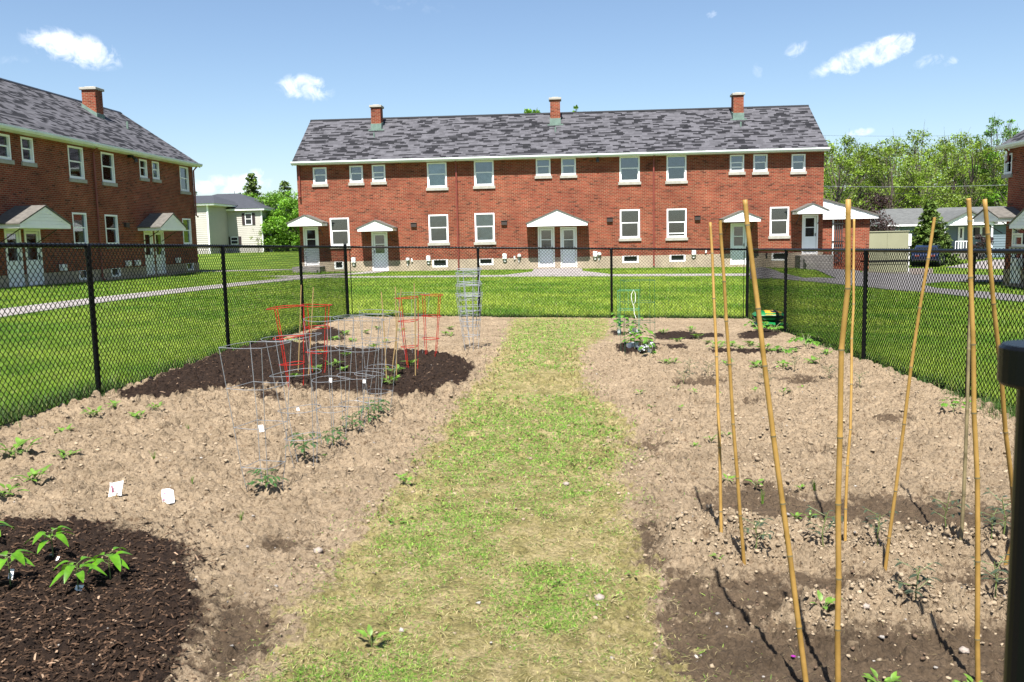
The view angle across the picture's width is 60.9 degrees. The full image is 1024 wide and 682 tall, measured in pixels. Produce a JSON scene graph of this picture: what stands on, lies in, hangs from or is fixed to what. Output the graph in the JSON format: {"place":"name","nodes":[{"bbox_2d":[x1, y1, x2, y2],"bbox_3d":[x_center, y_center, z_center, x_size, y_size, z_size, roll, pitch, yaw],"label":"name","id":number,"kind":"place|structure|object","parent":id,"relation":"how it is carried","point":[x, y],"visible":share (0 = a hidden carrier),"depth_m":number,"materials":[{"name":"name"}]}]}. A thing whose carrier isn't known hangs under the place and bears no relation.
{"place":"outdoors","nodes":[
{"label":"outdoors","id":0,"kind":"place"},
{"bbox_2d":[0,276,341,317],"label":"path","id":1,"kind":"structure","parent":0,"point":[7,310],"depth_m":24.22,"materials":[{"name":"concrete"}]},
{"bbox_2d":[211,317,777,681],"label":"path grass","id":2,"kind":"structure","parent":0,"point":[523,437],"depth_m":4.40,"materials":[{"name":"plant"}]},
{"bbox_2d":[0,316,1014,681],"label":"garden soil","id":3,"kind":"structure","parent":0,"point":[98,472],"depth_m":5.00,"materials":[{"name":"soil"}]},
{"bbox_2d":[0,549,34,586],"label":"pepper plant","id":4,"kind":"object","parent":3,"relation":"on","point":[19,557],"visible":0.98,"depth_m":3.80,"materials":[{"name":"green plant"}]},
{"bbox_2d":[0,437,42,456],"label":"leafy seedling","id":5,"kind":"object","parent":3,"relation":"on","point":[20,442],"visible":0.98,"depth_m":6.14,"materials":[{"name":"green plant"}]},
{"bbox_2d":[10,464,51,482],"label":"leafy seedling","id":6,"kind":"object","parent":3,"relation":"on","point":[34,473],"visible":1,"depth_m":5.39,"materials":[{"name":"green plant"}]},
{"bbox_2d":[23,526,72,555],"bbox_3d":[-2.193,0.972,4.160,0.229,0.165,0.218,-7,9,-38],"label":"pepper plant","id":7,"kind":"object","parent":3,"relation":"on","point":[60,536],"visible":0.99,"depth_m":4.12,"materials":[{"name":"green plant"}]},
{"bbox_2d":[50,556,106,589],"bbox_3d":[-1.894,1.030,3.791,0.224,0.163,0.213,-6,8,-33],"label":"pepper plant","id":8,"kind":"object","parent":3,"relation":"on","point":[68,570],"visible":0.99,"depth_m":3.75,"materials":[{"name":"green plant"}]},
{"bbox_2d":[83,547,131,579],"bbox_3d":[-1.815,1.018,3.914,0.224,0.152,0.211,-2,7,-8],"label":"pepper plant","id":9,"kind":"object","parent":3,"relation":"on","point":[117,560],"visible":0.95,"depth_m":3.88,"materials":[{"name":"green plant"}]},
{"bbox_2d":[0,345,482,681],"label":"mulch chips","id":10,"kind":"object","parent":3,"relation":"on","point":[77,664],"visible":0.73,"depth_m":3.56,"materials":[{"name":"wood"}]},
{"bbox_2d":[218,341,290,491],"bbox_3d":[-1.558,0.486,5.381,0.308,0.944,0.308,1,7,20],"label":"tomato cage","id":11,"kind":"object","parent":3,"relation":"on","point":[264,420],"visible":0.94,"depth_m":5.36,"materials":[{"name":"silver metal"}]},
{"bbox_2d":[245,469,287,487],"bbox_3d":[-1.516,0.864,5.347,0.278,0.176,0.254,0,7,9],"label":"tomato plant","id":12,"kind":"object","parent":3,"relation":"on","point":[266,482],"visible":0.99,"depth_m":5.31,"materials":[{"name":"green plant"}]},
{"bbox_2d":[266,305,303,389],"bbox_3d":[-2.288,0.076,8.871,0.377,0.873,0.378,-1,7,3],"label":"tomato cage","id":13,"kind":"object","parent":3,"relation":"on","point":[284,365],"visible":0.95,"depth_m":8.88,"materials":[{"name":"red metal"}]},
{"bbox_2d":[261,333,321,466],"bbox_3d":[-1.483,0.430,5.955,0.403,0.960,0.404,-1,7,3],"label":"tomato cage","id":14,"kind":"object","parent":3,"relation":"on","point":[310,368],"visible":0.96,"depth_m":5.92,"materials":[{"name":"silver metal"}]},
{"bbox_2d":[284,432,322,457],"bbox_3d":[-1.471,0.745,6.126,0.262,0.206,0.269,1,7,15],"label":"tomato plant","id":15,"kind":"object","parent":3,"relation":"on","point":[304,443],"visible":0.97,"depth_m":6.11,"materials":[{"name":"green plant"}]},
{"bbox_2d":[301,304,331,372],"bbox_3d":[-2.155,0.004,9.693,0.348,0.834,0.348,-1,7,3],"label":"tomato cage","id":16,"kind":"object","parent":3,"relation":"on","point":[307,306],"visible":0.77,"depth_m":9.66,"materials":[{"name":"red metal"}]},
{"bbox_2d":[303,316,353,445],"bbox_3d":[-1.361,0.329,6.579,0.374,1.017,0.374,-1,7,3],"label":"tomato cage","id":17,"kind":"object","parent":3,"relation":"on","point":[331,369],"visible":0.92,"depth_m":6.56,"materials":[{"name":"silver metal"}]},
{"bbox_2d":[333,315,383,432],"bbox_3d":[-1.210,0.298,6.999,0.402,1.004,0.404,-1,7,3],"label":"tomato cage","id":18,"kind":"object","parent":3,"relation":"on","point":[345,372],"visible":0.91,"depth_m":7.01,"materials":[{"name":"silver metal"}]},
{"bbox_2d":[351,314,392,420],"bbox_3d":[-1.198,0.260,7.556,0.363,0.975,0.364,-1,7,3],"label":"tomato cage","id":19,"kind":"object","parent":3,"relation":"on","point":[377,362],"visible":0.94,"depth_m":7.56,"materials":[{"name":"silver metal"}]},
{"bbox_2d":[359,309,401,409],"bbox_3d":[-1.167,0.217,7.856,0.384,0.992,0.384,-1,7,3],"label":"tomato cage","id":20,"kind":"object","parent":3,"relation":"on","point":[378,356],"visible":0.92,"depth_m":7.83,"materials":[{"name":"silver metal"}]},
{"bbox_2d":[394,296,418,367],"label":"tomato cage","id":21,"kind":"object","parent":3,"relation":"on","point":[404,346],"visible":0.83,"depth_m":10.07,"materials":[{"name":"red metal"}]},
{"bbox_2d":[420,294,442,353],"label":"tomato cage","id":22,"kind":"object","parent":3,"relation":"on","point":[425,316],"visible":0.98,"depth_m":11.38,"materials":[{"name":"red metal"}]},
{"bbox_2d":[455,292,482,350],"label":"tomato cage","id":23,"kind":"object","parent":3,"relation":"on","point":[472,295],"visible":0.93,"depth_m":12.83,"materials":[{"name":"grey"}]},
{"bbox_2d":[1,334,1013,681],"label":"soil clods","id":24,"kind":"object","parent":3,"relation":"on","point":[817,536],"visible":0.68,"depth_m":4.45,"materials":[{"name":"soil"}]},
{"bbox_2d":[13,370,1006,676],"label":"pebbles","id":25,"kind":"object","parent":3,"relation":"on","point":[595,582],"visible":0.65,"depth_m":3.78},
{"bbox_2d":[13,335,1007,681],"bbox_3d":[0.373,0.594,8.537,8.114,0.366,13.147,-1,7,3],"label":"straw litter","id":26,"kind":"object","parent":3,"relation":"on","point":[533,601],"visible":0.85,"depth_m":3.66,"materials":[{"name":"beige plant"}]},
{"bbox_2d":[709,222,722,532],"bbox_3d":[1.021,0.213,4.343,0.026,1.603,0.376,-1,7,3],"label":"bamboo pole","id":27,"kind":"object","parent":3,"relation":"on","point":[717,395],"visible":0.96,"depth_m":4.34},
{"bbox_2d":[719,221,745,564],"bbox_3d":[1.008,0.284,3.974,0.192,1.654,0.019,-5,8,-31],"label":"bamboo pole","id":28,"kind":"object","parent":3,"relation":"on","point":[737,477],"visible":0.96,"depth_m":3.96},
{"bbox_2d":[754,321,775,328],"bbox_3d":[4.992,-0.318,16.888,0.611,0.179,0.420,-2,7,-3],"label":"soil bag","id":29,"kind":"object","parent":3,"relation":"on","point":[769,322],"visible":0.19,"depth_m":16.72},
{"bbox_2d":[752,310,781,320],"bbox_3d":[4.970,-0.494,16.889,0.591,0.215,0.460,0,7,8],"label":"soil bag","id":30,"kind":"object","parent":29,"relation":"on","point":[766,315],"visible":0.64,"depth_m":16.72,"materials":[{"name":"green"}]},
{"bbox_2d":[743,199,808,681],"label":"bamboo pole","id":31,"kind":"object","parent":3,"relation":"on","point":[782,502],"visible":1,"depth_m":2.94,"materials":[{"name":"wood"}]},
{"bbox_2d":[805,505,842,546],"bbox_3d":[1.513,0.920,4.231,0.183,0.222,0.169,2,7,23],"label":"young plant","id":32,"kind":"object","parent":3,"relation":"on","point":[829,525],"visible":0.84,"depth_m":4.22,"materials":[{"name":"green plant"}]},
{"bbox_2d":[834,199,850,681],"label":"bamboo pole","id":33,"kind":"object","parent":3,"relation":"on","point":[838,504],"visible":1,"depth_m":2.83,"materials":[{"name":"wood"}]},
{"bbox_2d":[844,219,854,541],"bbox_3d":[1.698,0.224,4.371,0.026,1.662,0.461,2,7,23],"label":"bamboo pole","id":34,"kind":"object","parent":3,"relation":"on","point":[851,395],"visible":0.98,"depth_m":4.36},
{"bbox_2d":[863,668,900,681],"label":"leafy seedling","id":35,"kind":"object","parent":3,"relation":"on","point":[894,677],"visible":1,"depth_m":3.04,"materials":[{"name":"green plant"}]},
{"bbox_2d":[884,217,935,570],"bbox_3d":[1.806,0.297,3.973,0.178,1.702,0.022,1,7,21],"label":"bamboo pole","id":36,"kind":"object","parent":3,"relation":"on","point":[895,491],"visible":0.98,"depth_m":3.96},
{"bbox_2d":[889,559,941,599],"bbox_3d":[1.656,1.010,3.559,0.190,0.211,0.184,-2,7,-8],"label":"young plant","id":37,"kind":"object","parent":3,"relation":"on","point":[918,581],"visible":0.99,"depth_m":3.54,"materials":[{"name":"green plant"}]},
{"bbox_2d":[959,226,972,540],"bbox_3d":[2.267,0.211,4.341,0.027,1.658,0.244,2,7,24],"label":"bamboo pole","id":38,"kind":"object","parent":3,"relation":"on","point":[965,452],"visible":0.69,"depth_m":4.33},
{"bbox_2d":[966,198,980,681],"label":"bamboo pole","id":39,"kind":"object","parent":3,"relation":"on","point":[975,442],"visible":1,"depth_m":2.96,"materials":[{"name":"wood"}]},
{"bbox_2d":[971,554,1008,596],"bbox_3d":[2.002,0.994,3.603,0.192,0.221,0.177,-1,7,4],"label":"young plant","id":40,"kind":"object","parent":3,"relation":"on","point":[995,573],"visible":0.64,"depth_m":3.60,"materials":[{"name":"green plant"}]},
{"bbox_2d":[982,199,1012,500],"bbox_3d":[2.172,0.292,3.841,0.558,1.811,0.029,-6,9,-38],"label":"bamboo pole","id":41,"kind":"object","parent":3,"relation":"on","point":[997,341],"visible":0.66,"depth_m":3.72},
{"bbox_2d":[277,273,745,277],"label":"path","id":42,"kind":"structure","parent":0,"point":[728,274],"depth_m":40.35,"materials":[{"name":"concrete"}]},
{"bbox_2d":[0,188,1023,422],"bbox_3d":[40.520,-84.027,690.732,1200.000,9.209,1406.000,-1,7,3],"label":"ground","id":43,"kind":"structure","parent":0,"point":[490,282],"depth_m":22.32,"materials":[{"name":"plant"}]},
{"bbox_2d":[0,78,202,287],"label":"apartment building","id":44,"kind":"structure","parent":43,"relation":"on","point":[89,168],"depth_m":36.78,"materials":[{"name":"brick"}]},
{"bbox_2d":[0,133,14,164],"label":"window","id":45,"kind":"structure","parent":44,"relation":"in","point":[5,148],"depth_m":30.98,"materials":[{"name":"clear glass"}]},
{"bbox_2d":[4,229,24,286],"bbox_3d":[-17.941,-2.981,31.323,0.145,2.090,0.929,-1,7,3],"label":"door","id":46,"kind":"structure","parent":44,"relation":"in","point":[16,237],"depth_m":31.38,"materials":[{"name":"white"}]},
{"bbox_2d":[20,136,37,166],"bbox_3d":[-17.915,-6.980,32.175,0.182,1.058,0.879,-1,7,3],"label":"window","id":47,"kind":"structure","parent":44,"relation":"in","point":[27,151],"depth_m":32.24,"materials":[{"name":"clear glass"}]},
{"bbox_2d":[23,229,44,285],"bbox_3d":[-17.873,-3.119,32.487,0.145,2.090,1.000,-1,7,3],"label":"door","id":48,"kind":"structure","parent":44,"relation":"in","point":[30,235],"depth_m":32.55,"materials":[{"name":"white"}]},
{"bbox_2d":[67,145,87,182],"bbox_3d":[-17.724,-7.168,35.395,0.182,1.442,1.248,-1,7,3],"label":"window","id":49,"kind":"structure","parent":44,"relation":"in","point":[75,154],"depth_m":35.48,"materials":[{"name":"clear glass"}]},
{"bbox_2d":[72,212,88,248],"bbox_3d":[-17.671,-4.513,35.629,0.182,1.457,1.192,-1,7,3],"label":"window","id":50,"kind":"structure","parent":44,"relation":"in","point":[80,231],"depth_m":35.72,"materials":[{"name":"clear glass"}]},
{"bbox_2d":[100,152,117,186],"bbox_3d":[-17.578,-7.458,37.870,0.182,1.425,1.214,-1,7,3],"label":"window","id":51,"kind":"structure","parent":44,"relation":"in","point":[107,159],"depth_m":37.97,"materials":[{"name":"clear glass"}]},
{"bbox_2d":[104,214,118,243],"bbox_3d":[-17.548,-4.864,38.119,0.114,1.308,1.080,-1,7,3],"label":"window","id":52,"kind":"structure","parent":44,"relation":"in","point":[111,221],"depth_m":38.24,"materials":[{"name":"clear glass"}]},
{"bbox_2d":[143,231,154,274],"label":"door","id":53,"kind":"structure","parent":44,"relation":"in","point":[147,234],"depth_m":41.61,"materials":[{"name":"white"}]},
{"bbox_2d":[154,231,165,273],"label":"door","id":54,"kind":"structure","parent":44,"relation":"in","point":[159,236],"depth_m":42.73,"materials":[{"name":"white"}]},
{"bbox_2d":[179,166,190,194],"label":"window","id":55,"kind":"structure","parent":44,"relation":"in","point":[184,178],"depth_m":45.59,"materials":[{"name":"clear glass"}]},
{"bbox_2d":[182,218,193,244],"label":"window","id":56,"kind":"structure","parent":44,"relation":"in","point":[187,235],"depth_m":45.96,"materials":[{"name":"clear glass"}]},
{"bbox_2d":[0,242,348,425],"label":"chain link fence","id":57,"kind":"object","parent":43,"relation":"on","point":[93,320],"visible":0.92,"depth_m":9.96,"materials":[{"name":"metal"}]},
{"bbox_2d":[194,191,285,253],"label":"sided house","id":58,"kind":"structure","parent":43,"relation":"on","point":[230,219],"depth_m":107.91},
{"bbox_2d":[242,173,263,199],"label":"fir tree","id":59,"kind":"object","parent":43,"relation":"on","point":[251,187],"visible":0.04,"depth_m":140.34,"materials":[{"name":"green plant"}]},
{"bbox_2d":[261,189,297,240],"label":"deciduous tree","id":60,"kind":"object","parent":43,"relation":"on","point":[273,196],"visible":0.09,"depth_m":111.90,"materials":[{"name":"green plant"}]},
{"bbox_2d":[260,208,299,251],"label":"deciduous tree","id":61,"kind":"object","parent":43,"relation":"on","point":[268,228],"visible":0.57,"depth_m":108.20,"materials":[{"name":"green plant"}]},
{"bbox_2d":[269,197,299,251],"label":"deciduous tree","id":62,"kind":"object","parent":43,"relation":"on","point":[289,203],"visible":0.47,"depth_m":107.76,"materials":[{"name":"green plant"}]},
{"bbox_2d":[0,311,1015,428],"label":"edge grass","id":63,"kind":"structure","parent":43,"relation":"on","point":[1011,412],"depth_m":9.23,"materials":[{"name":"plant"}]},
{"bbox_2d":[343,243,748,318],"bbox_3d":[0.771,-1.159,19.008,8.817,2.150,0.080,-1,7,0],"label":"chain link fence","id":64,"kind":"object","parent":43,"relation":"on","point":[477,249],"visible":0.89,"depth_m":18.96,"materials":[{"name":"metal"}]},
{"bbox_2d":[286,92,879,272],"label":"apartment building","id":65,"kind":"structure","parent":43,"relation":"on","point":[656,178],"depth_m":46.03,"materials":[{"name":"brick"}]},
{"bbox_2d":[303,227,319,265],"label":"door","id":66,"kind":"structure","parent":65,"relation":"in","point":[312,234],"depth_m":46.97,"materials":[{"name":"white"}]},
{"bbox_2d":[312,167,328,186],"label":"window","id":67,"kind":"structure","parent":65,"relation":"in","point":[320,173],"depth_m":46.50,"materials":[{"name":"clear glass"}]},
{"bbox_2d":[330,218,349,248],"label":"window","id":68,"kind":"structure","parent":65,"relation":"in","point":[339,227],"depth_m":46.82,"materials":[{"name":"clear glass"}]},
{"bbox_2d":[348,165,364,185],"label":"window","id":69,"kind":"structure","parent":65,"relation":"in","point":[356,172],"depth_m":46.39,"materials":[{"name":"clear glass"}]},
{"bbox_2d":[371,165,386,184],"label":"window","id":70,"kind":"structure","parent":65,"relation":"in","point":[378,171],"depth_m":46.32,"materials":[{"name":"clear glass"}]},
{"bbox_2d":[371,232,388,270],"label":"door","id":71,"kind":"structure","parent":65,"relation":"in","point":[381,239],"depth_m":46.80,"materials":[{"name":"white"}]},
{"bbox_2d":[426,162,447,190],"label":"window","id":72,"kind":"structure","parent":65,"relation":"in","point":[437,171],"depth_m":46.17,"materials":[{"name":"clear glass"}]},
{"bbox_2d":[428,214,449,245],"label":"window","id":73,"kind":"structure","parent":65,"relation":"in","point":[438,224],"depth_m":46.49,"materials":[{"name":"clear glass"}]},
{"bbox_2d":[473,160,494,188],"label":"window","id":74,"kind":"structure","parent":65,"relation":"in","point":[483,170],"depth_m":46.01,"materials":[{"name":"clear glass"}]},
{"bbox_2d":[474,213,495,244],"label":"window","id":75,"kind":"structure","parent":65,"relation":"in","point":[484,222],"depth_m":46.35,"materials":[{"name":"clear glass"}]},
{"bbox_2d":[535,159,551,178],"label":"window","id":76,"kind":"structure","parent":65,"relation":"in","point":[543,168],"depth_m":45.78,"materials":[{"name":"clear glass"}]},
{"bbox_2d":[538,227,554,266],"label":"door","id":77,"kind":"structure","parent":65,"relation":"in","point":[547,236],"depth_m":46.26,"materials":[{"name":"white"}]},
{"bbox_2d":[560,158,576,177],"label":"window","id":78,"kind":"structure","parent":65,"relation":"in","point":[568,165],"depth_m":45.69,"materials":[{"name":"clear glass"}]},
{"bbox_2d":[560,227,576,266],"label":"door","id":79,"kind":"structure","parent":65,"relation":"in","point":[568,237],"depth_m":46.19,"materials":[{"name":"white"}]},
{"bbox_2d":[618,156,640,184],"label":"window","id":80,"kind":"structure","parent":65,"relation":"in","point":[629,166],"depth_m":45.54,"materials":[{"name":"clear glass"}]},
{"bbox_2d":[619,209,640,240],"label":"window","id":81,"kind":"structure","parent":65,"relation":"in","point":[630,218],"depth_m":45.87,"materials":[{"name":"clear glass"}]},
{"bbox_2d":[665,155,687,183],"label":"window","id":82,"kind":"structure","parent":65,"relation":"in","point":[676,165],"depth_m":45.41,"materials":[{"name":"clear glass"}]},
{"bbox_2d":[665,208,687,240],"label":"window","id":83,"kind":"structure","parent":65,"relation":"in","point":[676,218],"depth_m":45.73,"materials":[{"name":"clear glass"}]},
{"bbox_2d":[728,155,745,174],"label":"window","id":84,"kind":"structure","parent":65,"relation":"in","point":[736,161],"depth_m":45.18,"materials":[{"name":"clear glass"}]},
{"bbox_2d":[730,223,746,264],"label":"door","id":85,"kind":"structure","parent":65,"relation":"in","point":[737,232],"depth_m":45.66,"materials":[{"name":"white"}]},
{"bbox_2d":[752,154,768,174],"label":"window","id":86,"kind":"structure","parent":65,"relation":"in","point":[759,160],"depth_m":45.11,"materials":[{"name":"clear glass"}]},
{"bbox_2d":[768,207,789,238],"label":"window","id":87,"kind":"structure","parent":65,"relation":"in","point":[779,216],"depth_m":45.42,"materials":[{"name":"white glass"}]},
{"bbox_2d":[790,154,806,173],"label":"window","id":88,"kind":"structure","parent":65,"relation":"in","point":[798,160],"depth_m":44.99,"materials":[{"name":"white glass"}]},
{"bbox_2d":[802,214,817,253],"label":"door","id":89,"kind":"structure","parent":65,"relation":"in","point":[809,224],"depth_m":45.38,"materials":[{"name":"white"}]},
{"bbox_2d":[823,134,878,209],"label":"deciduous tree","id":90,"kind":"object","parent":43,"relation":"on","point":[850,164],"visible":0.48,"depth_m":89.60,"materials":[{"name":"green plant"}]},
{"bbox_2d":[829,142,886,210],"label":"deciduous tree","id":91,"kind":"object","parent":43,"relation":"on","point":[859,188],"visible":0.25,"depth_m":94.34,"materials":[{"name":"green plant"}]},
{"bbox_2d":[844,190,901,230],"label":"purple tree","id":92,"kind":"object","parent":43,"relation":"on","point":[883,201],"visible":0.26,"depth_m":68.57,"materials":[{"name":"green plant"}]},
{"bbox_2d":[747,248,1023,409],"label":"chain link fence","id":93,"kind":"object","parent":43,"relation":"on","point":[784,256],"visible":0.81,"depth_m":11.00,"materials":[{"name":"metal"}]},
{"bbox_2d":[863,231,909,273],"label":"shed","id":94,"kind":"object","parent":43,"relation":"on","point":[888,239],"visible":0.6,"depth_m":45.63,"materials":[{"name":"beige metal"}]},
{"bbox_2d":[850,134,936,210],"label":"deciduous tree","id":95,"kind":"object","parent":43,"relation":"on","point":[918,201],"visible":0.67,"depth_m":91.34,"materials":[{"name":"green plant"}]},
{"bbox_2d":[823,133,1009,208],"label":"woodland","id":96,"kind":"object","parent":43,"relation":"on","point":[935,179],"depth_m":124.45,"materials":[{"name":"plant"}]},
{"bbox_2d":[865,122,968,208],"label":"deciduous tree","id":97,"kind":"object","parent":43,"relation":"on","point":[918,142],"visible":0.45,"depth_m":93.08,"materials":[{"name":"green plant"}]},
{"bbox_2d":[911,244,944,265],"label":"parked car","id":98,"kind":"object","parent":43,"relation":"on","point":[918,246],"visible":0.52,"depth_m":59.63,"materials":[{"name":"blue paint"}]},
{"bbox_2d":[909,199,962,264],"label":"spruce tree","id":99,"kind":"object","parent":43,"relation":"on","point":[941,237],"visible":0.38,"depth_m":63.30,"materials":[{"name":"green plant"}]},
{"bbox_2d":[870,206,1005,258],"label":"ranch house","id":100,"kind":"structure","parent":43,"relation":"on","point":[955,218],"depth_m":74.30,"materials":[{"name":"grey"}]},
{"bbox_2d":[912,131,991,206],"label":"deciduous tree","id":101,"kind":"object","parent":43,"relation":"on","point":[945,161],"visible":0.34,"depth_m":98.06,"materials":[{"name":"green plant"}]},
{"bbox_2d":[935,133,1007,207],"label":"deciduous tree","id":102,"kind":"object","parent":43,"relation":"on","point":[979,145],"visible":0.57,"depth_m":93.66,"materials":[{"name":"green plant"}]},
{"bbox_2d":[956,115,1015,206],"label":"deciduous tree","id":103,"kind":"object","parent":43,"relation":"on","point":[990,133],"visible":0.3,"depth_m":96.02,"materials":[{"name":"green plant"}]},
{"bbox_2d":[972,130,1023,287],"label":"apartment building","id":104,"kind":"structure","parent":43,"relation":"on","point":[1011,214],"depth_m":35.94,"materials":[{"name":"brick"}]},
{"bbox_2d":[1010,233,1023,283],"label":"door","id":105,"kind":"structure","parent":104,"relation":"in","point":[1017,238],"depth_m":36.10,"materials":[{"name":"white"}]},
{"bbox_2d":[980,123,1020,206],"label":"deciduous tree","id":106,"kind":"object","parent":43,"relation":"on","point":[995,200],"visible":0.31,"depth_m":92.70,"materials":[{"name":"green plant"}]},
{"bbox_2d":[997,340,1023,681],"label":"gate post","id":107,"kind":"object","parent":43,"relation":"on","point":[1010,366],"visible":1,"depth_m":0.99,"materials":[{"name":"metal"}]},
{"bbox_2d":[0,0,1023,199],"label":"sky","id":108,"kind":"structure","parent":0,"point":[236,87],"materials":[{"name":"blue"}]},
{"bbox_2d":[509,268,605,274],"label":"path","id":109,"kind":"structure","parent":0,"point":[557,271],"depth_m":42.29,"materials":[{"name":"concrete"}]},
{"bbox_2d":[750,267,1023,301],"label":"road","id":110,"kind":"structure","parent":0,"point":[898,282],"depth_m":37.81,"materials":[{"name":"asphalt"}]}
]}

